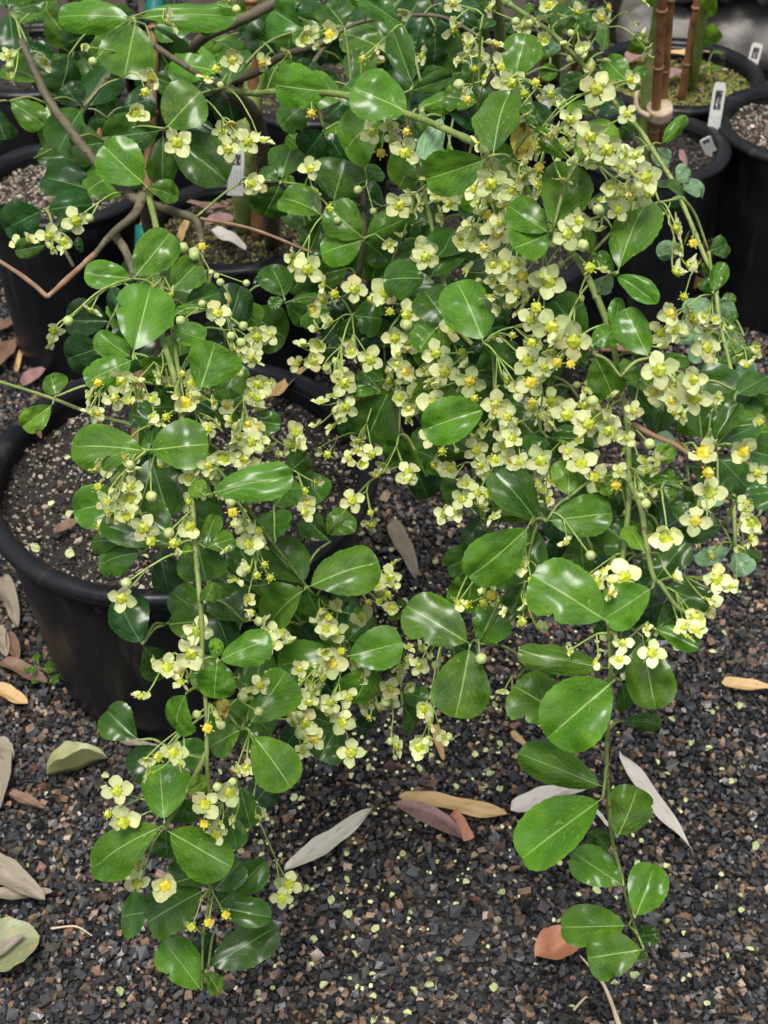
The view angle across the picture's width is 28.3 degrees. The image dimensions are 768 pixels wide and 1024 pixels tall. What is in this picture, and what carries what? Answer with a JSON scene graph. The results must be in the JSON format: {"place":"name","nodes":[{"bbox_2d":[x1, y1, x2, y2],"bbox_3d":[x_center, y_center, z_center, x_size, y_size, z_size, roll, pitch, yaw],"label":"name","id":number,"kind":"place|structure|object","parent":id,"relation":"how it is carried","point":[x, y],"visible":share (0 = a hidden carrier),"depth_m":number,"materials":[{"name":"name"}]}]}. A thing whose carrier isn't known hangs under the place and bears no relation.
{"place":"outdoors","nodes":[
{"label":"outdoors","id":0,"kind":"place"},
{"bbox_2d":[0,0,767,1023],"bbox_3d":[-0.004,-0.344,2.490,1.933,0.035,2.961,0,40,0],"label":"gravel","id":1,"kind":"structure","parent":0,"point":[56,1002],"depth_m":1.64,"materials":[{"name":"gravel"}]},
{"bbox_2d":[0,625,9,656],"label":"fallen leaf","id":2,"kind":"object","parent":1,"relation":"on","point":[4,650],"visible":1,"depth_m":1.87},
{"bbox_2d":[0,748,11,806],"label":"fallen leaf","id":3,"kind":"object","parent":1,"relation":"on","point":[5,766],"visible":1,"depth_m":1.71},
{"bbox_2d":[0,319,11,328],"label":"fallen leaf","id":4,"kind":"object","parent":1,"relation":"on","point":[5,323],"visible":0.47,"depth_m":2.41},
{"bbox_2d":[0,736,13,761],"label":"fallen leaf","id":5,"kind":"object","parent":1,"relation":"on","point":[5,743],"visible":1,"depth_m":1.74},
{"bbox_2d":[0,337,15,364],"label":"fallen leaf","id":6,"kind":"object","parent":1,"relation":"on","point":[7,348],"visible":1,"depth_m":2.35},
{"bbox_2d":[0,574,19,627],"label":"fallen leaf","id":7,"kind":"object","parent":1,"relation":"on","point":[8,592],"visible":1,"depth_m":1.93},
{"bbox_2d":[5,631,19,657],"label":"fallen leaf","id":8,"kind":"object","parent":1,"relation":"on","point":[14,649],"visible":1,"depth_m":1.86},
{"bbox_2d":[0,682,27,703],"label":"fallen leaf","id":9,"kind":"object","parent":1,"relation":"on","point":[10,693],"visible":1,"depth_m":1.80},
{"bbox_2d":[14,350,21,371],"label":"fallen leaf","id":10,"kind":"object","parent":1,"relation":"on","point":[17,362],"visible":0.68,"depth_m":2.33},
{"bbox_2d":[0,916,39,971],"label":"fallen leaf","id":11,"kind":"object","parent":1,"relation":"on","point":[23,948],"visible":1,"depth_m":1.54,"materials":[{"name":"plant"}]},
{"bbox_2d":[0,934,24,954],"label":"fallen leaf","id":12,"kind":"object","parent":11,"relation":"on","point":[6,945],"visible":1,"depth_m":1.53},
{"bbox_2d":[0,853,44,900],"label":"fallen leaf","id":13,"kind":"object","parent":1,"relation":"on","point":[13,872],"visible":1,"depth_m":1.59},
{"bbox_2d":[0,656,47,682],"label":"fallen leaf","id":14,"kind":"object","parent":1,"relation":"on","point":[16,665],"visible":1,"depth_m":1.83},
{"bbox_2d":[9,790,43,808],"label":"fallen leaf","id":15,"kind":"object","parent":1,"relation":"on","point":[21,797],"visible":1,"depth_m":1.68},
{"bbox_2d":[0,885,53,899],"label":"fallen leaf","id":16,"kind":"object","parent":1,"relation":"on","point":[7,893],"visible":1,"depth_m":1.58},
{"bbox_2d":[20,367,44,385],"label":"fallen leaf","id":17,"kind":"object","parent":1,"relation":"on","point":[30,375],"visible":1,"depth_m":2.30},
{"bbox_2d":[23,654,53,673],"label":"seedling","id":18,"kind":"object","parent":1,"relation":"on","point":[48,668],"visible":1,"depth_m":1.83,"materials":[{"name":"green plant"}]},
{"bbox_2d":[31,673,58,686],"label":"seedling","id":19,"kind":"object","parent":1,"relation":"on","point":[54,679],"visible":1,"depth_m":1.82,"materials":[{"name":"green plant"}]},
{"bbox_2d":[0,20,120,155],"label":"plant pot","id":20,"kind":"object","parent":1,"relation":"on","point":[24,137],"visible":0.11,"depth_m":2.48,"materials":[{"name":"black plastic"}]},
{"bbox_2d":[0,37,58,105],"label":"potting soil","id":21,"kind":"structure","parent":20,"relation":"in","point":[5,84],"depth_m":2.51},
{"bbox_2d":[0,143,140,381],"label":"plant pot","id":22,"kind":"object","parent":1,"relation":"on","point":[34,312],"visible":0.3,"depth_m":2.22,"materials":[{"name":"black plastic"}]},
{"bbox_2d":[0,165,130,233],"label":"potting soil","id":23,"kind":"structure","parent":22,"relation":"in","point":[23,185],"depth_m":2.24,"materials":[{"name":"gravel"}]},
{"bbox_2d":[95,111,101,138],"bbox_3d":[-0.413,-0.585,2.218,0.017,0.233,0.154,5,40,6],"label":"bamboo cane","id":24,"kind":"object","parent":23,"relation":"in","point":[99,132],"visible":0.02,"depth_m":2.22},
{"bbox_2d":[50,925,91,935],"bbox_3d":[-0.319,0.427,1.554,0.044,0.006,0.010,0,40,0],"label":"dry stick","id":25,"kind":"object","parent":1,"relation":"on","point":[57,927],"visible":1,"depth_m":1.56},
{"bbox_2d":[46,741,105,774],"bbox_3d":[-0.348,0.276,1.713,0.068,0.030,0.041,-14,13,-16],"label":"fallen leaf","id":26,"kind":"object","parent":1,"relation":"on","point":[66,756],"visible":1,"depth_m":1.71,"materials":[{"name":"plant"}]},
{"bbox_2d":[116,987,123,995],"bbox_3d":[-0.260,0.473,1.505,0.007,0.003,0.010,-6,53,-26],"label":"fallen petal","id":27,"kind":"object","parent":1,"relation":"on","point":[120,990],"visible":1,"depth_m":1.50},
{"bbox_2d":[119,738,159,746],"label":"fallen leaf","id":28,"kind":"object","parent":1,"relation":"on","point":[134,742],"visible":0.4,"depth_m":1.74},
{"bbox_2d":[0,362,378,743],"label":"plant pot","id":29,"kind":"object","parent":1,"relation":"on","point":[96,658],"visible":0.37,"depth_m":1.68,"materials":[{"name":"black plastic"}]},
{"bbox_2d":[1,387,357,616],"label":"potting soil","id":30,"kind":"structure","parent":29,"relation":"in","point":[44,471],"depth_m":1.74,"materials":[{"name":"soil"}]},
{"bbox_2d":[30,543,39,551],"bbox_3d":[-0.375,0.038,1.638,0.009,0.007,0.011,-44,81,-4],"label":"fallen petal","id":31,"kind":"object","parent":30,"relation":"on","point":[35,547],"visible":1,"depth_m":1.64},
{"bbox_2d":[54,519,76,531],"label":"fallen leaf","id":32,"kind":"object","parent":30,"relation":"on","point":[65,525],"visible":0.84,"depth_m":1.66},
{"bbox_2d":[65,549,73,557],"bbox_3d":[-0.338,0.045,1.638,0.010,0.004,0.010,24,74,-2],"label":"fallen petal","id":33,"kind":"object","parent":30,"relation":"on","point":[69,553],"visible":1,"depth_m":1.64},
{"bbox_2d":[131,21,158,456],"bbox_3d":[-0.275,-0.327,1.761,0.018,0.456,0.333,3,40,4],"label":"bamboo cane","id":34,"kind":"object","parent":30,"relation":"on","point":[148,182],"visible":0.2,"depth_m":1.75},
{"bbox_2d":[134,225,143,247],"bbox_3d":[-0.276,-0.306,1.763,0.025,0.055,0.049,3,40,4],"label":"plant tie","id":35,"kind":"object","parent":34,"relation":"attached to","point":[139,233],"visible":0.16,"depth_m":1.75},
{"bbox_2d":[145,0,165,23],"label":"plant tie","id":36,"kind":"object","parent":34,"relation":"attached to","point":[151,4],"visible":0.46,"depth_m":1.73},
{"bbox_2d":[0,0,428,995],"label":"flowering shrub","id":37,"kind":"object","parent":30,"relation":"on","point":[306,636],"visible":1,"depth_m":1.27,"materials":[{"name":"green plant"}]},
{"bbox_2d":[265,366,303,399],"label":"fallen leaf","id":38,"kind":"object","parent":30,"relation":"on","point":[280,387],"visible":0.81,"depth_m":1.83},
{"bbox_2d":[125,14,274,201],"bbox_3d":[-0.324,-0.695,2.680,0.283,0.299,0.284,0,40,0],"label":"plant pot","id":39,"kind":"object","parent":1,"relation":"on","point":[181,180],"visible":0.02,"depth_m":2.59,"materials":[{"name":"black plastic"}]},
{"bbox_2d":[185,28,245,44],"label":"potting soil","id":40,"kind":"structure","parent":39,"relation":"in","point":[190,36],"depth_m":2.65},
{"bbox_2d":[0,0,491,267],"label":"flowering shrub","id":41,"kind":"object","parent":40,"relation":"in","point":[74,74],"visible":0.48,"depth_m":1.73,"materials":[{"name":"green plant"}]},
{"bbox_2d":[156,182,324,380],"bbox_3d":[-0.205,-0.287,2.194,0.263,0.299,0.262,0,40,0],"label":"plant pot","id":42,"kind":"object","parent":1,"relation":"on","point":[279,358],"visible":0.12,"depth_m":2.13,"materials":[{"name":"black plastic"}]},
{"bbox_2d":[163,199,299,284],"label":"potting soil","id":43,"kind":"structure","parent":42,"relation":"in","point":[220,251],"depth_m":2.10,"materials":[{"name":"soil"}]},
{"bbox_2d":[177,220,189,241],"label":"fallen leaf","id":44,"kind":"object","parent":43,"relation":"on","point":[183,227],"visible":0.85,"depth_m":2.10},
{"bbox_2d":[187,200,232,208],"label":"fallen leaf","id":45,"kind":"object","parent":43,"relation":"on","point":[215,205],"visible":0.88,"depth_m":2.15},
{"bbox_2d":[204,212,233,225],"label":"fallen leaf","id":46,"kind":"object","parent":43,"relation":"on","point":[223,216],"visible":0.73,"depth_m":2.12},
{"bbox_2d":[210,226,245,249],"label":"fallen leaf","id":47,"kind":"object","parent":43,"relation":"on","point":[221,233],"visible":1,"depth_m":2.07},
{"bbox_2d":[231,0,264,235],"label":"young tree","id":48,"kind":"object","parent":43,"relation":"on","point":[241,210],"visible":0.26,"depth_m":2.04,"materials":[{"name":"green plant"}]},
{"bbox_2d":[243,0,262,242],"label":"bamboo cane","id":49,"kind":"object","parent":43,"relation":"in","point":[255,218],"visible":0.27,"depth_m":2.02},
{"bbox_2d":[188,0,767,981],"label":"flowering shrub","id":50,"kind":"object","parent":43,"relation":"in","point":[458,376],"visible":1,"depth_m":1.14,"materials":[{"name":"green plant"}]},
{"bbox_2d":[227,151,243,195],"bbox_3d":[-0.194,-0.443,1.990,0.025,0.057,0.023,0,40,0],"label":"plant tag","id":51,"kind":"object","parent":42,"relation":"in","point":[236,176],"visible":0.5,"depth_m":1.99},
{"bbox_2d":[0,0,573,29],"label":"board fence","id":52,"kind":"object","parent":1,"relation":"on","point":[510,12],"visible":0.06,"depth_m":3.16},
{"bbox_2d":[290,793,297,800],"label":"fallen petal","id":53,"kind":"object","parent":1,"relation":"on","point":[294,797],"visible":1,"depth_m":1.69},
{"bbox_2d":[231,50,391,206],"bbox_3d":[-0.117,-0.598,2.579,0.306,0.280,0.304,0,40,0],"label":"plant pot","id":54,"kind":"object","parent":1,"relation":"on","point":[277,136],"visible":0.04,"depth_m":2.46,"materials":[{"name":"black plastic"}]},
{"bbox_2d":[237,63,348,130],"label":"potting soil","id":55,"kind":"structure","parent":54,"relation":"in","point":[270,104],"depth_m":2.50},
{"bbox_2d":[320,981,327,988],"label":"fallen petal","id":56,"kind":"object","parent":1,"relation":"on","point":[323,984],"visible":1,"depth_m":1.51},
{"bbox_2d":[284,806,372,871],"bbox_3d":[-0.058,0.351,1.636,0.127,0.012,0.023,-30,49,-31],"label":"fallen leaf","id":57,"kind":"object","parent":1,"relation":"on","point":[320,845],"visible":1,"depth_m":1.64,"materials":[{"name":"plant"}]},
{"bbox_2d":[328,895,334,903],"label":"fallen petal","id":58,"kind":"object","parent":1,"relation":"on","point":[331,899],"visible":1,"depth_m":1.59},
{"bbox_2d":[345,910,351,917],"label":"fallen petal","id":59,"kind":"object","parent":1,"relation":"on","point":[349,913],"visible":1,"depth_m":1.57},
{"bbox_2d":[371,924,378,931],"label":"fallen petal","id":60,"kind":"object","parent":1,"relation":"on","point":[375,927],"visible":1,"depth_m":1.56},
{"bbox_2d":[388,599,406,620],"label":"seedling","id":61,"kind":"object","parent":1,"relation":"on","point":[401,602],"visible":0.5,"depth_m":1.89,"materials":[{"name":"green plant"}]},
{"bbox_2d":[387,519,418,579],"bbox_3d":[0.027,0.047,2.000,0.024,0.011,0.119,-11,41,-12],"label":"fallen leaf","id":62,"kind":"object","parent":1,"relation":"on","point":[402,542],"visible":1,"depth_m":2.00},
{"bbox_2d":[410,986,417,995],"bbox_3d":[0.029,0.471,1.502,0.010,0.008,0.005,29,35,30],"label":"fallen petal","id":63,"kind":"object","parent":1,"relation":"on","point":[414,990],"visible":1,"depth_m":1.50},
{"bbox_2d":[424,981,433,986],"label":"fallen petal","id":64,"kind":"object","parent":1,"relation":"on","point":[428,984],"visible":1,"depth_m":1.51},
{"bbox_2d":[393,800,473,840],"bbox_3d":[0.056,0.326,1.653,0.099,0.024,0.023,24,46,26],"label":"fallen leaf","id":65,"kind":"object","parent":1,"relation":"on","point":[432,816],"visible":1,"depth_m":1.65,"materials":[{"name":"plant"}]},
{"bbox_2d":[433,724,444,760],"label":"fallen leaf","id":66,"kind":"object","parent":1,"relation":"on","point":[439,746],"visible":0.78,"depth_m":1.74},
{"bbox_2d":[211,504,682,990],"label":"petal crumbs","id":67,"kind":"object","parent":1,"relation":"on","point":[398,857],"visible":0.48,"depth_m":1.68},
{"bbox_2d":[398,791,509,817],"bbox_3d":[0.076,0.321,1.672,0.124,0.010,0.023,8,41,9],"label":"fallen leaf","id":68,"kind":"object","parent":1,"relation":"on","point":[475,808],"visible":1,"depth_m":1.67,"materials":[{"name":"plant"}]},
{"bbox_2d":[366,186,598,471],"bbox_3d":[0.125,-0.265,2.167,0.334,0.300,0.334,0,40,0],"label":"plant pot","id":69,"kind":"object","parent":1,"relation":"on","point":[571,275],"visible":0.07,"depth_m":2.06,"materials":[{"name":"black plastic"}]},
{"bbox_2d":[394,209,577,288],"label":"potting soil","id":70,"kind":"structure","parent":69,"relation":"in","point":[456,274],"depth_m":2.11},
{"bbox_2d":[486,770,494,775],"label":"fallen petal","id":71,"kind":"object","parent":1,"relation":"on","point":[489,772],"visible":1,"depth_m":1.72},
{"bbox_2d":[489,982,497,991],"bbox_3d":[0.108,0.469,1.506,0.009,0.005,0.009,-15,28,5],"label":"fallen petal","id":72,"kind":"object","parent":1,"relation":"on","point":[493,986],"visible":1,"depth_m":1.51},
{"bbox_2d":[508,865,520,871],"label":"fallen leaf","id":73,"kind":"object","parent":1,"relation":"on","point":[512,868],"visible":1,"depth_m":1.61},
{"bbox_2d":[511,730,525,744],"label":"fallen leaf","id":74,"kind":"object","parent":1,"relation":"on","point":[516,736],"visible":0.65,"depth_m":1.75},
{"bbox_2d":[443,19,603,186],"bbox_3d":[0.216,-0.659,2.645,0.304,0.290,0.304,0,40,0],"label":"plant pot","id":75,"kind":"object","parent":1,"relation":"on","point":[458,144],"visible":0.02,"depth_m":2.56,"materials":[{"name":"black plastic"}]},
{"bbox_2d":[451,39,581,99],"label":"potting soil","id":76,"kind":"structure","parent":75,"relation":"in","point":[489,49],"depth_m":2.58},
{"bbox_2d":[538,11,550,85],"bbox_3d":[0.249,-0.724,2.330,0.019,0.304,0.235,4,40,5],"label":"bamboo cane","id":77,"kind":"object","parent":76,"relation":"in","point":[543,82],"visible":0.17,"depth_m":2.40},
{"bbox_2d":[549,0,578,83],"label":"young tree","id":78,"kind":"object","parent":76,"relation":"in","point":[556,60],"visible":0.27,"depth_m":2.34,"materials":[{"name":"green plant"}]},
{"bbox_2d":[569,0,585,71],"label":"bamboo cane","id":79,"kind":"object","parent":76,"relation":"in","point":[574,67],"visible":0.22,"depth_m":2.44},
{"bbox_2d":[492,0,767,592],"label":"flowering shrub","id":80,"kind":"object","parent":76,"relation":"in","point":[614,66],"visible":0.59,"depth_m":1.59,"materials":[{"name":"green plant"}]},
{"bbox_2d":[541,86,550,108],"bbox_3d":[0.240,-0.602,2.265,0.019,0.061,0.013,5,40,7],"label":"plant tag","id":81,"kind":"object","parent":75,"relation":"in","point":[545,102],"visible":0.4,"depth_m":2.26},
{"bbox_2d":[510,785,585,811],"bbox_3d":[0.185,0.311,1.682,0.101,0.011,0.026,-15,42,-17],"label":"fallen leaf","id":82,"kind":"object","parent":1,"relation":"on","point":[527,801],"visible":0.58,"depth_m":1.68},
{"bbox_2d":[534,925,578,959],"bbox_3d":[0.176,0.434,1.532,0.059,0.017,0.037,-18,43,-20],"label":"fallen leaf","id":83,"kind":"object","parent":1,"relation":"on","point":[550,943],"visible":0.71,"depth_m":1.53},
{"bbox_2d":[572,996,588,1010],"bbox_3d":[0.193,0.480,1.491,0.022,0.007,0.003,-31,49,-32],"label":"dry stick","id":84,"kind":"object","parent":1,"relation":"on","point":[578,1004],"visible":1,"depth_m":1.49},
{"bbox_2d":[592,886,600,893],"bbox_3d":[0.223,0.396,1.597,0.010,0.005,0.007,23,64,32],"label":"fallen petal","id":85,"kind":"object","parent":1,"relation":"on","point":[595,889],"visible":0.94,"depth_m":1.60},
{"bbox_2d":[579,955,621,1023],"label":"dry stick","id":86,"kind":"object","parent":1,"relation":"on","point":[613,1008],"visible":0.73,"depth_m":1.49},
{"bbox_2d":[596,809,607,825],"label":"fallen leaf","id":87,"kind":"object","parent":1,"relation":"on","point":[600,815],"visible":0.67,"depth_m":1.66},
{"bbox_2d":[600,343,628,351],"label":"fallen leaf","id":88,"kind":"object","parent":1,"relation":"on","point":[620,348],"visible":0.36,"depth_m":2.36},
{"bbox_2d":[630,971,639,978],"bbox_3d":[0.250,0.461,1.516,0.011,0.006,0.010,8,51,42],"label":"fallen petal","id":89,"kind":"object","parent":1,"relation":"on","point":[634,974],"visible":1,"depth_m":1.52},
{"bbox_2d":[567,111,731,355],"bbox_3d":[0.390,-0.423,2.341,0.240,0.318,0.240,0,40,0],"label":"plant pot","id":90,"kind":"object","parent":1,"relation":"on","point":[648,263],"visible":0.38,"depth_m":2.27,"materials":[{"name":"black plastic"}]},
{"bbox_2d":[584,128,714,189],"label":"potting soil","id":91,"kind":"structure","parent":90,"relation":"in","point":[697,157],"depth_m":2.27,"materials":[{"name":"soil"}]},
{"bbox_2d":[627,0,657,160],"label":"young tree","id":92,"kind":"object","parent":91,"relation":"on","point":[635,47],"visible":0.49,"depth_m":2.14,"materials":[{"name":"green plant"}]},
{"bbox_2d":[649,0,667,160],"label":"bamboo cane","id":93,"kind":"object","parent":91,"relation":"in","point":[658,64],"visible":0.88,"depth_m":2.10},
{"bbox_2d":[633,90,650,118],"bbox_3d":[0.364,-0.575,2.147,0.029,0.050,0.012,-14,42,-16],"label":"raffia knot","id":94,"kind":"object","parent":93,"relation":"attached to","point":[642,113],"visible":0.87,"depth_m":2.15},
{"bbox_2d":[658,0,675,147],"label":"bamboo cane","id":95,"kind":"object","parent":91,"relation":"in","point":[668,41],"visible":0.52,"depth_m":2.11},
{"bbox_2d":[646,99,672,125],"bbox_3d":[0.393,-0.571,2.175,0.040,0.029,0.042,0,40,0],"label":"raffia tie","id":96,"kind":"object","parent":95,"relation":"attached to","point":[663,115],"visible":0.81,"depth_m":2.17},
{"bbox_2d":[679,149,686,164],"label":"fallen leaf","id":97,"kind":"object","parent":91,"relation":"on","point":[682,157],"visible":0.88,"depth_m":2.22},
{"bbox_2d":[700,136,716,154],"bbox_3d":[0.460,-0.519,2.160,0.027,0.032,0.008,0,40,0],"label":"plant tag","id":98,"kind":"object","parent":90,"relation":"in","point":[707,145],"visible":1,"depth_m":2.16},
{"bbox_2d":[619,752,692,851],"bbox_3d":[0.299,0.317,1.676,0.018,0.012,0.150,-16,43,-18],"label":"fallen leaf","id":99,"kind":"object","parent":1,"relation":"on","point":[662,811],"visible":0.91,"depth_m":1.69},
{"bbox_2d":[594,0,767,71],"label":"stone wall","id":100,"kind":"structure","parent":1,"relation":"on","point":[742,26],"depth_m":3.10,"materials":[{"name":"stone"}]},
{"bbox_2d":[598,38,765,242],"bbox_3d":[0.483,-0.623,2.610,0.293,0.280,0.294,0,40,0],"label":"plant pot","id":101,"kind":"object","parent":1,"relation":"on","point":[749,70],"visible":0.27,"depth_m":2.57,"materials":[{"name":"black plastic"}]},
{"bbox_2d":[608,56,750,105],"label":"potting soil","id":102,"kind":"structure","parent":101,"relation":"in","point":[701,94],"depth_m":2.54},
{"bbox_2d":[625,51,645,61],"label":"fallen leaf","id":103,"kind":"object","parent":102,"relation":"on","point":[629,57],"visible":0.63,"depth_m":2.58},
{"bbox_2d":[669,67,681,77],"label":"fallen leaf","id":104,"kind":"object","parent":102,"relation":"on","point":[674,72],"visible":0.61,"depth_m":2.54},
{"bbox_2d":[677,0,700,100],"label":"bamboo cane","id":105,"kind":"object","parent":102,"relation":"on","point":[684,78],"visible":0.91,"depth_m":2.45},
{"bbox_2d":[671,49,708,54],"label":"fallen leaf","id":106,"kind":"object","parent":102,"relation":"on","point":[678,52],"visible":0.46,"depth_m":2.60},
{"bbox_2d":[687,0,722,91],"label":"young tree","id":107,"kind":"object","parent":102,"relation":"in","point":[709,35],"visible":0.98,"depth_m":2.41,"materials":[{"name":"green plant"}]},
{"bbox_2d":[699,50,722,83],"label":"seedling","id":108,"kind":"object","parent":102,"relation":"on","point":[713,67],"visible":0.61,"depth_m":2.51,"materials":[{"name":"green plant"}]},
{"bbox_2d":[708,82,725,128],"bbox_3d":[0.493,-0.581,2.275,0.019,0.114,0.034,10,41,11],"label":"plant tag","id":109,"kind":"object","parent":101,"relation":"in","point":[717,104],"visible":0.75,"depth_m":2.26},
{"bbox_2d":[748,42,762,64],"bbox_3d":[0.619,-0.750,2.565,0.018,0.074,0.032,24,45,25],"label":"plant tag","id":110,"kind":"object","parent":101,"relation":"in","point":[755,52],"visible":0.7,"depth_m":2.56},
{"bbox_2d":[693,276,702,288],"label":"fallen leaf","id":111,"kind":"object","parent":1,"relation":"on","point":[697,279],"visible":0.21,"depth_m":2.51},
{"bbox_2d":[710,84,767,335],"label":"plant pot","id":112,"kind":"object","parent":1,"relation":"on","point":[741,224],"visible":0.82,"depth_m":2.33,"materials":[{"name":"black plastic"}]},
{"bbox_2d":[730,103,767,154],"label":"potting soil","id":113,"kind":"structure","parent":112,"relation":"in","point":[749,123],"depth_m":2.35,"materials":[{"name":"gravel"}]},
{"bbox_2d":[722,676,767,689],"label":"fallen leaf","id":114,"kind":"object","parent":1,"relation":"on","point":[743,683],"visible":1,"depth_m":1.81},
{"bbox_2d":[752,841,759,849],"bbox_3d":[0.399,0.358,1.637,0.008,0.006,0.009,18,38,5],"label":"fallen petal","id":115,"kind":"object","parent":1,"relation":"on","point":[755,845],"visible":1,"depth_m":1.64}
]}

